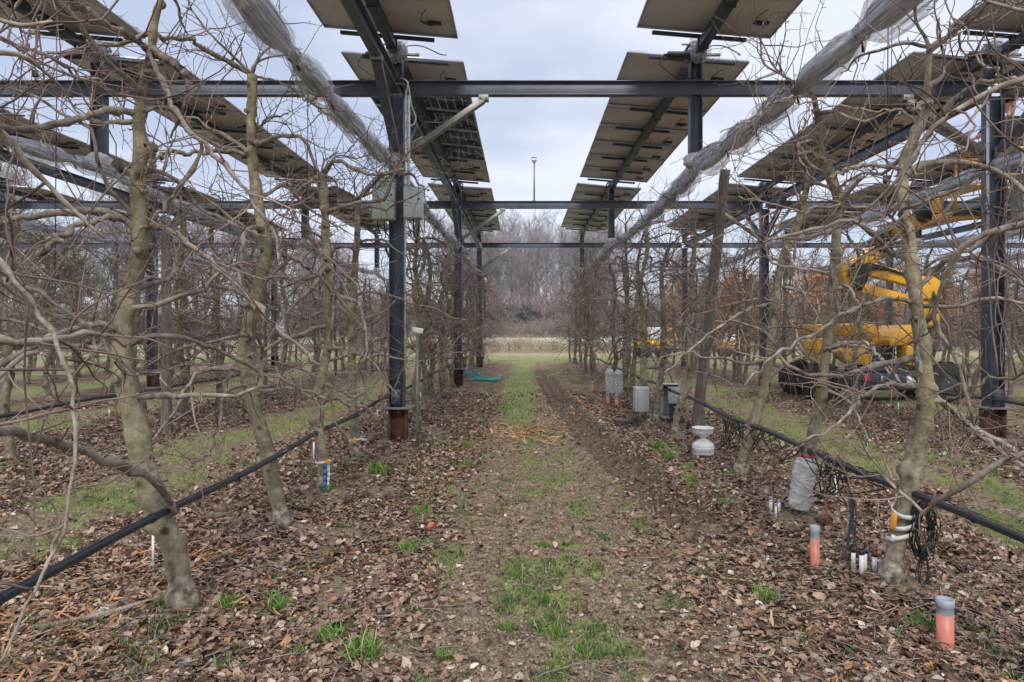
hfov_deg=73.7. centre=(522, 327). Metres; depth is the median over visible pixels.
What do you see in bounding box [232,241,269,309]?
bare tree
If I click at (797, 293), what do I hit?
russet tree
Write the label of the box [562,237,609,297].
bare tree
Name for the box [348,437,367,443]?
tree tie
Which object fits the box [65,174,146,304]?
bare tree
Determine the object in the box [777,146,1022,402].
boom lift
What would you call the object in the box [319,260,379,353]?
orchard tree
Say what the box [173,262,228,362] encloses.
orchard tree
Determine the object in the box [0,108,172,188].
solar tracker
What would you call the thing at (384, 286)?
orchard tree
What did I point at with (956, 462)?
grass tuft
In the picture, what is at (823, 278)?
russet tree
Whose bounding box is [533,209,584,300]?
bare tree
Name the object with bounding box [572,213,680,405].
orchard tree
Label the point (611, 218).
hanging stub
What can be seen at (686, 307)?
orchard tree
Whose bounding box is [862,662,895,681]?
fallen branch
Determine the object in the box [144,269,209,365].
orchard tree
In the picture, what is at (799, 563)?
fallen branch
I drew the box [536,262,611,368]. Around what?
orchard tree
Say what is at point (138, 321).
orchard tree
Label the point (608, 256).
bare tree
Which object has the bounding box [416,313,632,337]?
bramble hedge
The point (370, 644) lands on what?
grass tuft
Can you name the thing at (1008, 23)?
solar tracker
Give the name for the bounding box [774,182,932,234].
solar tracker
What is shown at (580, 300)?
orchard tree
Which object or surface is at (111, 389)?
orchard tree
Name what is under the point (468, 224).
long beam
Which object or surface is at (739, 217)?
long beam
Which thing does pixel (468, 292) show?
orchard tree
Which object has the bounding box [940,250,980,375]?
orchard tree
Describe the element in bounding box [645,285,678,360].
orchard tree
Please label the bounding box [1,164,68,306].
bare tree
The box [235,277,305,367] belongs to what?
orchard tree
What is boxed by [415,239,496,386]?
orchard tree
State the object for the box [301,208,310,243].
hanging stub
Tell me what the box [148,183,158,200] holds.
tracker drive
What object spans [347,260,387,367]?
orchard tree
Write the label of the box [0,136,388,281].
rolled net
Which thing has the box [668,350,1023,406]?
drip pipe
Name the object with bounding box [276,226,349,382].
orchard tree
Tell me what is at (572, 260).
bare tree
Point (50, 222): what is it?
bare tree
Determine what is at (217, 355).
orchard tree
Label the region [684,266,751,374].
orchard tree
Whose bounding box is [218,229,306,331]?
bare tree
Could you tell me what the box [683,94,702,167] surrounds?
hanging stub
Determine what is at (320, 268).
bare tree
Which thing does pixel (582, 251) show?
hanging stub
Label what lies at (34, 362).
orchard tree
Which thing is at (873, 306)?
orchard tree
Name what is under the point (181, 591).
orchard tree
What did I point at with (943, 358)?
orchard tree
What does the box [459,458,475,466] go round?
grass tuft
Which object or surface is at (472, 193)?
solar tracker
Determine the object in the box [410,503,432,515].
grass tuft
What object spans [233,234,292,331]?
bare tree
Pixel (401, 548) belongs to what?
grass tuft
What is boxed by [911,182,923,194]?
tracker drive
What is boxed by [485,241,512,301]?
bare tree
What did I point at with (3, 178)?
solar tracker
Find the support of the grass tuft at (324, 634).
on the ground at (546, 367)
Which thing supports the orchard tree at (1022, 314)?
on the ground at (546, 367)
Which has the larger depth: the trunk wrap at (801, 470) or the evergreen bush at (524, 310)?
the evergreen bush at (524, 310)
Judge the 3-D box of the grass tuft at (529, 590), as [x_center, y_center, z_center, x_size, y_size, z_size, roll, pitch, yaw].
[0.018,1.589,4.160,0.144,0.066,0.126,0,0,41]
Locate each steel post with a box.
[106,198,192,386]
[244,248,305,366]
[305,53,488,440]
[425,198,504,385]
[448,248,510,367]
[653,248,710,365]
[725,198,811,386]
[858,249,919,366]
[899,94,1023,438]
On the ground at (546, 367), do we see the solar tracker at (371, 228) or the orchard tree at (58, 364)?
the orchard tree at (58, 364)
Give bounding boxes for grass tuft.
[213,591,246,609]
[265,590,296,610]
[313,619,345,643]
[318,483,334,492]
[333,625,388,664]
[364,458,393,475]
[394,536,424,553]
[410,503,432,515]
[435,645,456,661]
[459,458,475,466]
[461,440,474,446]
[497,617,517,631]
[508,570,521,578]
[519,582,532,594]
[535,539,547,546]
[536,588,552,603]
[545,619,565,640]
[571,637,601,658]
[649,439,665,448]
[660,451,678,460]
[681,471,700,482]
[718,497,729,506]
[752,584,779,602]
[902,607,935,632]
[952,459,967,466]
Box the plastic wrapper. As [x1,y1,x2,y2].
[421,524,436,529]
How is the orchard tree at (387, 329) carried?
on the ground at (546, 367)
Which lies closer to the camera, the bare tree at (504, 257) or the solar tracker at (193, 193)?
the solar tracker at (193, 193)
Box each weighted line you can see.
[31,0,38,90]
[49,19,58,295]
[301,116,308,246]
[881,29,890,198]
[885,26,892,157]
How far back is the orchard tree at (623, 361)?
15.91 m
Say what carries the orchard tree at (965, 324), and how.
on the ground at (546, 367)
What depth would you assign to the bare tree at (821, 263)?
127.23 m
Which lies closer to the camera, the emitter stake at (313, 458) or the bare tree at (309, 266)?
the emitter stake at (313, 458)
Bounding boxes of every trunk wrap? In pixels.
[605,368,613,392]
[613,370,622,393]
[788,452,820,511]
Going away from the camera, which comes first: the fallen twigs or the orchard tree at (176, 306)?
the fallen twigs
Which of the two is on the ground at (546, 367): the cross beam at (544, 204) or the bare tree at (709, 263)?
the bare tree at (709, 263)
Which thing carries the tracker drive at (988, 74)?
on the cross beam at (1009, 93)
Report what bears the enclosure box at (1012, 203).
attached to the steel post at (995, 148)
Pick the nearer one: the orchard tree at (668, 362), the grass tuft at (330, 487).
the grass tuft at (330, 487)
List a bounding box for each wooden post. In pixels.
[160,217,171,432]
[690,169,730,429]
[737,274,752,377]
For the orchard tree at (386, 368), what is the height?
4.357 m
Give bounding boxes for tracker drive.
[0,181,5,200]
[57,40,145,79]
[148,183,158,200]
[301,184,310,200]
[358,40,446,82]
[453,180,462,200]
[476,229,482,242]
[578,230,584,242]
[606,182,616,200]
[659,40,740,79]
[758,182,769,200]
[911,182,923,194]
[961,40,1023,79]
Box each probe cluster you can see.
[769,496,780,517]
[851,548,876,574]
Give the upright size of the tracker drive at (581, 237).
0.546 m
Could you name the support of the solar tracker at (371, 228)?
on the tracker drive at (305, 193)
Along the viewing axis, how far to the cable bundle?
5.21 m
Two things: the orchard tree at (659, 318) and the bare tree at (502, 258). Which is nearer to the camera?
the orchard tree at (659, 318)
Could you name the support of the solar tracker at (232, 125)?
on the tracker drive at (97, 60)
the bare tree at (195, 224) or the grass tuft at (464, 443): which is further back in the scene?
the bare tree at (195, 224)
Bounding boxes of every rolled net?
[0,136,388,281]
[1,215,295,281]
[221,0,486,282]
[574,0,937,283]
[664,152,1023,283]
[756,228,1023,282]
[867,254,1023,280]
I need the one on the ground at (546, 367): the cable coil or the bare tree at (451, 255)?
the bare tree at (451, 255)
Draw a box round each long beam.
[0,150,151,204]
[158,209,274,247]
[340,0,399,92]
[396,84,459,207]
[458,202,480,247]
[685,202,762,247]
[763,84,991,207]
[893,219,1009,245]
[995,63,1023,92]
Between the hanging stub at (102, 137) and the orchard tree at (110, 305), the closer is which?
the hanging stub at (102, 137)
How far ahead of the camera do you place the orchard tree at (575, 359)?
28.55 m
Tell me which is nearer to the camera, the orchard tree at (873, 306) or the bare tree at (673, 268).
the orchard tree at (873, 306)
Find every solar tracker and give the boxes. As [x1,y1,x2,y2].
[0,0,145,57]
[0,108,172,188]
[0,176,19,183]
[0,185,179,230]
[55,50,332,189]
[154,185,290,232]
[278,182,388,234]
[306,0,457,57]
[341,50,489,189]
[427,182,500,234]
[561,182,640,234]
[580,50,749,189]
[637,0,802,57]
[666,183,787,234]
[736,50,1023,189]
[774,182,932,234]
[875,189,1009,229]
[893,140,1022,189]
[951,0,1023,57]
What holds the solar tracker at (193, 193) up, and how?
on the tracker drive at (155, 184)
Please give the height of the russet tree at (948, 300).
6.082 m
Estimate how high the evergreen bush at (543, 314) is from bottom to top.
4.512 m
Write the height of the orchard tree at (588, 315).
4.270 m
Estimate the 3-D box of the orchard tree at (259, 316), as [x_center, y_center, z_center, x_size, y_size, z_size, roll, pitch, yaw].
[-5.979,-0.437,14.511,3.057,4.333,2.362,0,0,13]
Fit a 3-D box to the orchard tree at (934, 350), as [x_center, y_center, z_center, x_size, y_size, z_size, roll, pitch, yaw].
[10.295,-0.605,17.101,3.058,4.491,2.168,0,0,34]
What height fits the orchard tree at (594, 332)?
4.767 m
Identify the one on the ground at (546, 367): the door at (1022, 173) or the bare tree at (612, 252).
the bare tree at (612, 252)
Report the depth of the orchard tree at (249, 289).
25.14 m
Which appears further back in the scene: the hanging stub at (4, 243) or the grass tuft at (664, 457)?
the hanging stub at (4, 243)
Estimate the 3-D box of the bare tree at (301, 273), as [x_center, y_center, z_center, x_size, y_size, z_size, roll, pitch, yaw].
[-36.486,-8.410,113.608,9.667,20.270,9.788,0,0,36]
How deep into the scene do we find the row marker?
5.32 m
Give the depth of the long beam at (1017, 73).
9.08 m
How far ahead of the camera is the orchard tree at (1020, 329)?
19.80 m
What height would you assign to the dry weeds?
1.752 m
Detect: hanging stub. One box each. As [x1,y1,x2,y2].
[0,208,5,244]
[86,94,113,167]
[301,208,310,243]
[373,248,380,271]
[578,248,583,271]
[607,208,614,240]
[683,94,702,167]
[912,208,922,241]
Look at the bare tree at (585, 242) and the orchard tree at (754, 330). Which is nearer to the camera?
the orchard tree at (754, 330)
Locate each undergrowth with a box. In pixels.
[0,279,283,348]
[282,271,1023,336]
[677,303,1023,346]
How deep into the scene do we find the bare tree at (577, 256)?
129.24 m
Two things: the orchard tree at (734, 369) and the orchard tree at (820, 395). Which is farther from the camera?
the orchard tree at (734, 369)
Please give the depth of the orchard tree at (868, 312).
20.79 m
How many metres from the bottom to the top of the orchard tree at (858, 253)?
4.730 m
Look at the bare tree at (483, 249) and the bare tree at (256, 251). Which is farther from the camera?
the bare tree at (483, 249)
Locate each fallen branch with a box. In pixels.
[93,588,143,612]
[746,560,847,566]
[777,576,835,583]
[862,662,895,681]
[962,427,1023,447]
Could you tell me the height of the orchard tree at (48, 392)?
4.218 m
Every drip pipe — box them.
[0,350,385,418]
[0,354,470,605]
[576,350,1023,543]
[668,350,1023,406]
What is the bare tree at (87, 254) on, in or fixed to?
on the ground at (546, 367)
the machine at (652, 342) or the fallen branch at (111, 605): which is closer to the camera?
the fallen branch at (111, 605)
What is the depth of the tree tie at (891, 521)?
4.09 m
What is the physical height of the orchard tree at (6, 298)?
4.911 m
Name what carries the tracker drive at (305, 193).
on the cross beam at (114, 205)
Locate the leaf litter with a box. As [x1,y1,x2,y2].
[0,388,1023,681]
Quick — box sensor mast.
[531,156,536,200]
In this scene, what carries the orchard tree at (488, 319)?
on the ground at (546, 367)
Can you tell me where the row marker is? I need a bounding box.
[819,487,831,525]
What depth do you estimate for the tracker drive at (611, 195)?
18.47 m
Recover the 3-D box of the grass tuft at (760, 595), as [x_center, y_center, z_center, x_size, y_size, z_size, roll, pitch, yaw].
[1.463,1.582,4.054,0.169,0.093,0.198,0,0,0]
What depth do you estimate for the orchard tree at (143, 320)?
25.80 m
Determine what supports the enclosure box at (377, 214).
attached to the steel post at (398, 422)
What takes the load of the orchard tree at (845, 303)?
on the ground at (546, 367)
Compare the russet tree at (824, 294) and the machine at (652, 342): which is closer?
the machine at (652, 342)
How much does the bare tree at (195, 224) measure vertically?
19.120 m
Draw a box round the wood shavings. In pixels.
[0,393,1018,681]
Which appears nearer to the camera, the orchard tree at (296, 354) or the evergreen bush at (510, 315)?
the orchard tree at (296, 354)
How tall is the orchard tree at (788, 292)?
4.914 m
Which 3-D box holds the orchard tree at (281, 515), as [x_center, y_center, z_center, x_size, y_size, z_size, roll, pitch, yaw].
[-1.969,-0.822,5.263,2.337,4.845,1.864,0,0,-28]
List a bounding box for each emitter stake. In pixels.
[151,535,155,567]
[312,442,314,459]
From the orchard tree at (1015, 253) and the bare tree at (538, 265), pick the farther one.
the bare tree at (538, 265)
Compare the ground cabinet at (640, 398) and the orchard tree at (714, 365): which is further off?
the orchard tree at (714, 365)
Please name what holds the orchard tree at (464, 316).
on the ground at (546, 367)
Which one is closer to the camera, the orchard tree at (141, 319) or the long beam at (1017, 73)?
the long beam at (1017, 73)
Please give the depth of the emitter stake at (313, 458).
8.15 m
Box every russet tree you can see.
[656,273,704,346]
[697,275,724,330]
[717,275,739,318]
[718,265,753,336]
[742,274,773,319]
[756,286,783,340]
[781,272,840,335]
[801,284,841,338]
[804,261,838,323]
[837,282,871,339]
[865,284,902,325]
[871,289,903,324]
[923,269,959,351]
[932,272,959,351]
[942,284,966,349]
[963,249,980,331]
[969,276,1008,329]
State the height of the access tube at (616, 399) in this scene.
0.265 m
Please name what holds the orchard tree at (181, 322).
on the ground at (546, 367)
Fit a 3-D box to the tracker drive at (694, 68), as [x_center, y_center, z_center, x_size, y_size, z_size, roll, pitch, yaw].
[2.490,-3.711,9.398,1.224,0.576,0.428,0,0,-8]
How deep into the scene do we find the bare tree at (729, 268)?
128.06 m
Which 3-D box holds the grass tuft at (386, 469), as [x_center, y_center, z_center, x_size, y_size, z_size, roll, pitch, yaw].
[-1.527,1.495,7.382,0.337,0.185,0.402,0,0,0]
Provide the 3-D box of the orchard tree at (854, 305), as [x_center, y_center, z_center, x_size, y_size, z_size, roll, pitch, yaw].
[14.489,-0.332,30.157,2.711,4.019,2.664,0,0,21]
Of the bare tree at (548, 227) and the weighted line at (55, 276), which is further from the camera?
the bare tree at (548, 227)
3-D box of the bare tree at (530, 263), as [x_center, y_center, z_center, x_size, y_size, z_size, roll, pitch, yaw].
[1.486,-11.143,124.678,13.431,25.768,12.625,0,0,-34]
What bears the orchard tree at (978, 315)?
on the ground at (546, 367)
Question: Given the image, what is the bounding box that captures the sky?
[0,0,1023,327]
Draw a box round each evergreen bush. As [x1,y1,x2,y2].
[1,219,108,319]
[489,301,509,323]
[504,311,518,324]
[512,300,540,326]
[536,311,552,325]
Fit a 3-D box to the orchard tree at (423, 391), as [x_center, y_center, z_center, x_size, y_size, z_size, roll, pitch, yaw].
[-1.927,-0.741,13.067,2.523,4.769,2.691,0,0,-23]
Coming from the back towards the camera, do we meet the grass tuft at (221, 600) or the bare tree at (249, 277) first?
the bare tree at (249, 277)
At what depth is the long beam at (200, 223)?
21.91 m
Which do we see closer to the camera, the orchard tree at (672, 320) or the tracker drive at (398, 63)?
the tracker drive at (398, 63)
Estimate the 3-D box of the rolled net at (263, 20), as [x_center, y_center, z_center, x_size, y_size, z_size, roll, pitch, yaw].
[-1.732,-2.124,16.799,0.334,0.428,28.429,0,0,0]
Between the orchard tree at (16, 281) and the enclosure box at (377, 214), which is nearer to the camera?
the orchard tree at (16, 281)
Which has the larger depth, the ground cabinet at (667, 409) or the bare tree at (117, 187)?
the bare tree at (117, 187)
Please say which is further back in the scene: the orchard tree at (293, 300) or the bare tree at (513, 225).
the bare tree at (513, 225)
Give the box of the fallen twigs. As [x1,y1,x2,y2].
[0,394,1023,681]
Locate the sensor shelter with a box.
[411,327,422,447]
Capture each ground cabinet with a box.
[632,386,648,421]
[660,383,689,422]
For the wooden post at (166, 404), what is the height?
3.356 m
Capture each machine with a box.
[637,327,676,356]
[717,333,750,356]
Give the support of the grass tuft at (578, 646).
on the ground at (546, 367)
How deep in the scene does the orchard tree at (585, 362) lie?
23.52 m
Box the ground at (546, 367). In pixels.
[0,329,1023,681]
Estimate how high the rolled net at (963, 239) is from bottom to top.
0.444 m
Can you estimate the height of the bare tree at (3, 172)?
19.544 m
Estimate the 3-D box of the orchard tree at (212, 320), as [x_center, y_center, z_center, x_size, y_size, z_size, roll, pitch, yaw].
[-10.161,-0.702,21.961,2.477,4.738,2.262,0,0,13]
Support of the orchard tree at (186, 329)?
on the ground at (546, 367)
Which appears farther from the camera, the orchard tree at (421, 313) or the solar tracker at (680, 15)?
the orchard tree at (421, 313)
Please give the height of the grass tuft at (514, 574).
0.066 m
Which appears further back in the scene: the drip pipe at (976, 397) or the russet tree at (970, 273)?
the russet tree at (970, 273)
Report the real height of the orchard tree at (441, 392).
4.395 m
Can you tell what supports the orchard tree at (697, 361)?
on the ground at (546, 367)
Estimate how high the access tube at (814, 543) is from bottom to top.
0.285 m
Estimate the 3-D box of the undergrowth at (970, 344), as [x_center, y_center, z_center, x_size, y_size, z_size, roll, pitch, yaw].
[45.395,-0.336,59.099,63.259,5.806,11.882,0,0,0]
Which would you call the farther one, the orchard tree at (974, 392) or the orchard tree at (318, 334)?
the orchard tree at (318, 334)
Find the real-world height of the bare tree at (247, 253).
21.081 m
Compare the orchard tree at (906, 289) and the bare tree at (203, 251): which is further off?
the bare tree at (203, 251)
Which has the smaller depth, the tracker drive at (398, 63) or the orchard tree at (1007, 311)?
the tracker drive at (398, 63)
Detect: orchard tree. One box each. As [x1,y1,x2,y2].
[0,0,360,662]
[0,0,397,612]
[0,70,147,459]
[0,204,58,378]
[0,204,108,400]
[0,232,101,379]
[0,239,63,383]
[0,248,65,352]
[0,276,34,336]
[2,239,116,396]
[8,257,69,367]
[14,265,93,366]
[33,238,110,376]
[36,216,171,392]
[53,245,146,372]
[56,166,242,423]
[56,269,106,365]
[66,270,111,364]
[86,257,172,354]
[91,273,143,359]
[101,0,406,542]
[108,179,260,416]
[138,251,225,383]
[138,274,159,368]
[140,164,309,408]
[141,253,231,379]
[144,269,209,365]
[151,78,462,494]
[157,212,319,402]
[171,238,240,377]
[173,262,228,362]
[184,236,241,374]
[189,265,237,358]
[201,259,272,372]
[210,274,275,351]
[222,208,320,395]
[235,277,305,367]
[245,87,499,457]
[252,196,337,390]
[262,282,294,362]
[269,264,316,363]
[274,248,359,379]
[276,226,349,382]
[280,281,310,362]
[288,243,382,376]
[312,255,367,374]
[314,145,471,423]
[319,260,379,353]
[336,256,388,369]
[345,273,388,365]
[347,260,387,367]
[356,263,416,352]
[357,159,493,421]
[364,199,490,402]
[369,269,414,363]
[370,172,484,409]
[406,209,486,395]
[411,248,497,361]
[412,230,516,377]
[414,221,501,391]
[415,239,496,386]
[424,237,496,375]
[448,273,512,364]
[449,268,498,371]
[449,274,512,366]
[452,246,506,370]
[462,256,509,370]
[464,253,519,366]
[474,275,505,362]
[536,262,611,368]
[548,275,585,364]
[549,240,632,372]
[549,271,582,362]
[550,229,621,377]
[555,255,618,381]
[555,268,606,363]
[556,228,648,371]
[560,214,683,401]
[560,251,615,375]
[562,256,618,370]
[571,193,680,396]
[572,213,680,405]
[595,177,727,416]
[608,167,742,421]
[626,42,911,474]
[627,149,781,433]
[643,281,680,363]
[645,261,688,364]
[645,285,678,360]
[653,258,731,369]
[667,0,1023,583]
[667,263,718,367]
[669,0,953,515]
[673,252,723,360]
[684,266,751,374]
[697,227,770,379]
[697,259,758,377]
[703,218,788,383]
[731,264,758,361]
[734,242,826,391]
[740,263,779,338]
[751,279,792,364]
[764,0,1023,628]
[769,249,804,357]
[786,242,882,365]
[787,243,847,363]
[794,173,916,407]
[819,282,864,362]
[822,293,865,339]
[832,255,885,343]
[838,239,896,355]
[843,278,900,323]
[854,248,909,325]
[872,271,923,351]
[878,224,979,364]
[893,246,1023,395]
[900,252,973,351]
[911,112,1023,386]
[922,249,977,361]
[937,269,977,362]
[940,236,1023,356]
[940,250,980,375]
[944,252,1006,363]
[949,275,979,364]
[956,238,1023,399]
[961,240,1023,365]
[969,267,1023,367]
[1005,228,1023,368]
[1006,242,1023,369]
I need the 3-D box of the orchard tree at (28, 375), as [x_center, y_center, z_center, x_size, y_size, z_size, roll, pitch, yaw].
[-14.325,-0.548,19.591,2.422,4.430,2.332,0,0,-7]
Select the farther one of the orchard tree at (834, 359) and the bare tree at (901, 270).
the bare tree at (901, 270)
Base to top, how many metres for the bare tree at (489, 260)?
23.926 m
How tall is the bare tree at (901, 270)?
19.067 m
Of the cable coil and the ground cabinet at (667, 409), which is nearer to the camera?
the cable coil
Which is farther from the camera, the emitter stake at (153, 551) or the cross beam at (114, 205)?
the cross beam at (114, 205)
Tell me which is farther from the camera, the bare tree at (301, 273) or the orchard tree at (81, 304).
the bare tree at (301, 273)
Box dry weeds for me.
[300,332,781,352]
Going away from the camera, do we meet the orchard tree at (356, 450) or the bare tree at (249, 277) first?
the orchard tree at (356, 450)
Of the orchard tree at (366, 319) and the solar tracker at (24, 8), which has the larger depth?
the orchard tree at (366, 319)
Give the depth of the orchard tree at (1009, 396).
14.90 m
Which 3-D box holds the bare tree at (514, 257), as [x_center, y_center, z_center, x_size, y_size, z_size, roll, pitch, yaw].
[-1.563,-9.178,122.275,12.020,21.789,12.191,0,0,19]
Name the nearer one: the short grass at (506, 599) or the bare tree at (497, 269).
the short grass at (506, 599)
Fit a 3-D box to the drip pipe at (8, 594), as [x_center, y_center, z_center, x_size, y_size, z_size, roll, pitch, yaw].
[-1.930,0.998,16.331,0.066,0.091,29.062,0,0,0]
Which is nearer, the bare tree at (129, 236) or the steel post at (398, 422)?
the steel post at (398, 422)
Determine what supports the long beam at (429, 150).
on the steel post at (398, 422)
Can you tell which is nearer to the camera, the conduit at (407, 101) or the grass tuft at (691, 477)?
the grass tuft at (691, 477)
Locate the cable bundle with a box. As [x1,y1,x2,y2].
[716,410,887,562]
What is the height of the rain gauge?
0.334 m
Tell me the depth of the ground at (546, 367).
6.36 m
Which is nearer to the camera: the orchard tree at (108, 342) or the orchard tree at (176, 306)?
the orchard tree at (176, 306)
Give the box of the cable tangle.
[612,418,645,425]
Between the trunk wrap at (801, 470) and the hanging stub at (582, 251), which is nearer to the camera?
the trunk wrap at (801, 470)
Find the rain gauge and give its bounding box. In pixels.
[692,426,714,455]
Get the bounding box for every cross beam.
[0,80,388,96]
[0,201,451,208]
[1,243,476,247]
[405,80,984,96]
[462,201,759,208]
[482,243,681,247]
[687,243,1023,247]
[767,201,1009,208]
[1001,86,1023,96]
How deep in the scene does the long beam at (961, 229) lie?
23.36 m
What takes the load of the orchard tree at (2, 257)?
on the ground at (546, 367)
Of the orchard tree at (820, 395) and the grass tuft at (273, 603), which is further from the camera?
the orchard tree at (820, 395)
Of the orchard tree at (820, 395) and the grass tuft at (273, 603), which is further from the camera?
the orchard tree at (820, 395)
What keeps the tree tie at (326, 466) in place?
attached to the orchard tree at (321, 384)
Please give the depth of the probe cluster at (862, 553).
4.29 m
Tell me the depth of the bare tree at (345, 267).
122.25 m
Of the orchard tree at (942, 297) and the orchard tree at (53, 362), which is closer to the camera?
the orchard tree at (53, 362)
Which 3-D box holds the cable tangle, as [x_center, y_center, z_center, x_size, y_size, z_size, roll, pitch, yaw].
[1.995,1.547,11.132,1.068,0.092,0.549,0,0,8]
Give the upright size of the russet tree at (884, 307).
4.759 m
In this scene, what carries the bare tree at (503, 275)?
on the ground at (546, 367)
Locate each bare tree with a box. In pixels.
[0,148,54,309]
[0,174,40,302]
[1,159,48,260]
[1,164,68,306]
[40,185,108,315]
[42,216,107,298]
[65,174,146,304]
[76,156,168,277]
[76,177,188,314]
[80,220,145,294]
[86,179,160,268]
[158,221,215,303]
[171,219,229,314]
[175,222,231,317]
[202,198,280,315]
[203,231,241,337]
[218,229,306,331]
[221,209,280,294]
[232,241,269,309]
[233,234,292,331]
[277,223,323,329]
[283,223,321,332]
[309,225,364,302]
[311,242,345,322]
[334,248,351,290]
[335,248,364,303]
[407,199,469,302]
[432,220,488,303]
[436,219,472,287]
[449,227,504,299]
[452,228,489,288]
[463,216,508,302]
[463,216,512,306]
[470,231,518,303]
[472,223,524,297]
[483,210,541,304]
[484,222,545,304]
[484,235,511,300]
[485,210,555,304]
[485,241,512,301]
[496,209,560,305]
[502,229,539,302]
[508,237,552,299]
[510,232,563,302]
[514,211,564,301]
[521,224,572,309]
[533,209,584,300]
[534,209,587,299]
[556,234,597,296]
[557,221,618,288]
[558,231,607,300]
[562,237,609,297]
[563,215,635,296]
[570,222,642,304]
[576,222,631,305]
[597,255,632,306]
[620,250,651,304]
[652,249,700,302]
[653,248,700,290]
[688,238,733,293]
[718,251,747,286]
[792,248,823,280]
[885,258,906,293]
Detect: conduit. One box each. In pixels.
[400,77,416,370]
[986,101,988,229]
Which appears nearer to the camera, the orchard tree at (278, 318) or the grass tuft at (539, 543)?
the grass tuft at (539, 543)
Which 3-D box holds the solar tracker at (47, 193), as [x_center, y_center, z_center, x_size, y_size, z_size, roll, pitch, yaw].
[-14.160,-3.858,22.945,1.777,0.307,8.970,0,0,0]
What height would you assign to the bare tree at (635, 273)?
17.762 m
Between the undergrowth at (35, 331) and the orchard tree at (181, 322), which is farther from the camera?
the undergrowth at (35, 331)
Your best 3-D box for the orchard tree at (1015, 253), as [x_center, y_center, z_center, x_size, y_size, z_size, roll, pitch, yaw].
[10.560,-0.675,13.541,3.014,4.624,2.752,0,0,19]
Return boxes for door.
[372,177,392,218]
[404,187,420,217]
[1022,173,1023,212]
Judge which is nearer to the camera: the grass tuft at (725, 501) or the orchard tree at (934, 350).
the grass tuft at (725, 501)
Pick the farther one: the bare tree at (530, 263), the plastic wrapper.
the bare tree at (530, 263)
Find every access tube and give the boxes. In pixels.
[606,392,609,403]
[615,394,617,405]
[810,524,819,567]
[935,596,954,648]
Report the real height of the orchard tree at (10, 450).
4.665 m
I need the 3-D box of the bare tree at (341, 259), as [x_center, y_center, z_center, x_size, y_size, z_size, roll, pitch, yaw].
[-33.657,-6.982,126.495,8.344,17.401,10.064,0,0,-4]
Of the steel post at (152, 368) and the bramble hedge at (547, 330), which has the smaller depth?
the steel post at (152, 368)
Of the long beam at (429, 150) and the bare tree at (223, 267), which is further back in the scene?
the bare tree at (223, 267)
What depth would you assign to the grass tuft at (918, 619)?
3.57 m
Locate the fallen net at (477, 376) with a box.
[463,370,501,380]
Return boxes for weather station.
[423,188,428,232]
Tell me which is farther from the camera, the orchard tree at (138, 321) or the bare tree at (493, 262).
the bare tree at (493, 262)
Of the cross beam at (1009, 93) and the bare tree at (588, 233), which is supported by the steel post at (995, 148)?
the cross beam at (1009, 93)
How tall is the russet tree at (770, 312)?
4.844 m
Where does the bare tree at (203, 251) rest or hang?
on the ground at (546, 367)
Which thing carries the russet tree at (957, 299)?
on the ground at (546, 367)
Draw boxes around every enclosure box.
[372,177,396,237]
[403,187,423,235]
[1010,173,1023,239]
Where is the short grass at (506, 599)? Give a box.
[0,371,1023,681]
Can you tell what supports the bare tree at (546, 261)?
on the ground at (546, 367)
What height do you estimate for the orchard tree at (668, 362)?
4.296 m
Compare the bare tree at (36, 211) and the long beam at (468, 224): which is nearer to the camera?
the long beam at (468, 224)
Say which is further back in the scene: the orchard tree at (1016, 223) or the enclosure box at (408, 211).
the enclosure box at (408, 211)
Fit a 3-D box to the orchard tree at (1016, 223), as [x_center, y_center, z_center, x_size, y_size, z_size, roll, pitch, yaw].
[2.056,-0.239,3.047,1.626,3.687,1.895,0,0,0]
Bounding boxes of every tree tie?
[315,458,330,489]
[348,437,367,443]
[886,503,915,542]
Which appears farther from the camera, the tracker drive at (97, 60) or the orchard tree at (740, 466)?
the tracker drive at (97, 60)
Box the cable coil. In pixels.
[908,499,940,584]
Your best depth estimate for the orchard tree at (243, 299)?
24.20 m
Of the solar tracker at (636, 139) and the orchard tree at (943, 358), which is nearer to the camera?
the solar tracker at (636, 139)
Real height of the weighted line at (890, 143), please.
1.963 m
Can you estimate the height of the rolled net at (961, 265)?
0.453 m
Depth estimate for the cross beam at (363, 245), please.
27.57 m
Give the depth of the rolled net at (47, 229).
15.49 m
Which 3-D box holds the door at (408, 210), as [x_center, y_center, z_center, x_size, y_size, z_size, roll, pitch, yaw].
[-1.494,-1.701,9.258,0.238,0.418,0.022,0,0,0]
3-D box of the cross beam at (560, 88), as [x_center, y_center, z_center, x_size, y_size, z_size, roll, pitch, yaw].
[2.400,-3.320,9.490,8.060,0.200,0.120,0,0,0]
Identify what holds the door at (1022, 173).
in the enclosure box at (1012, 203)
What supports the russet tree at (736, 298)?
on the ground at (546, 367)
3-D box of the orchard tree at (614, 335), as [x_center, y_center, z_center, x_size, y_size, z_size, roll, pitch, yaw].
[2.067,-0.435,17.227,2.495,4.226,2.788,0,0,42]
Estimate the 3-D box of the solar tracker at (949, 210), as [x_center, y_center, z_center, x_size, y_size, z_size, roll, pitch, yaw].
[14.820,-3.858,22.945,1.777,0.307,8.970,0,0,0]
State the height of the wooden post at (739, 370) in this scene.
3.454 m

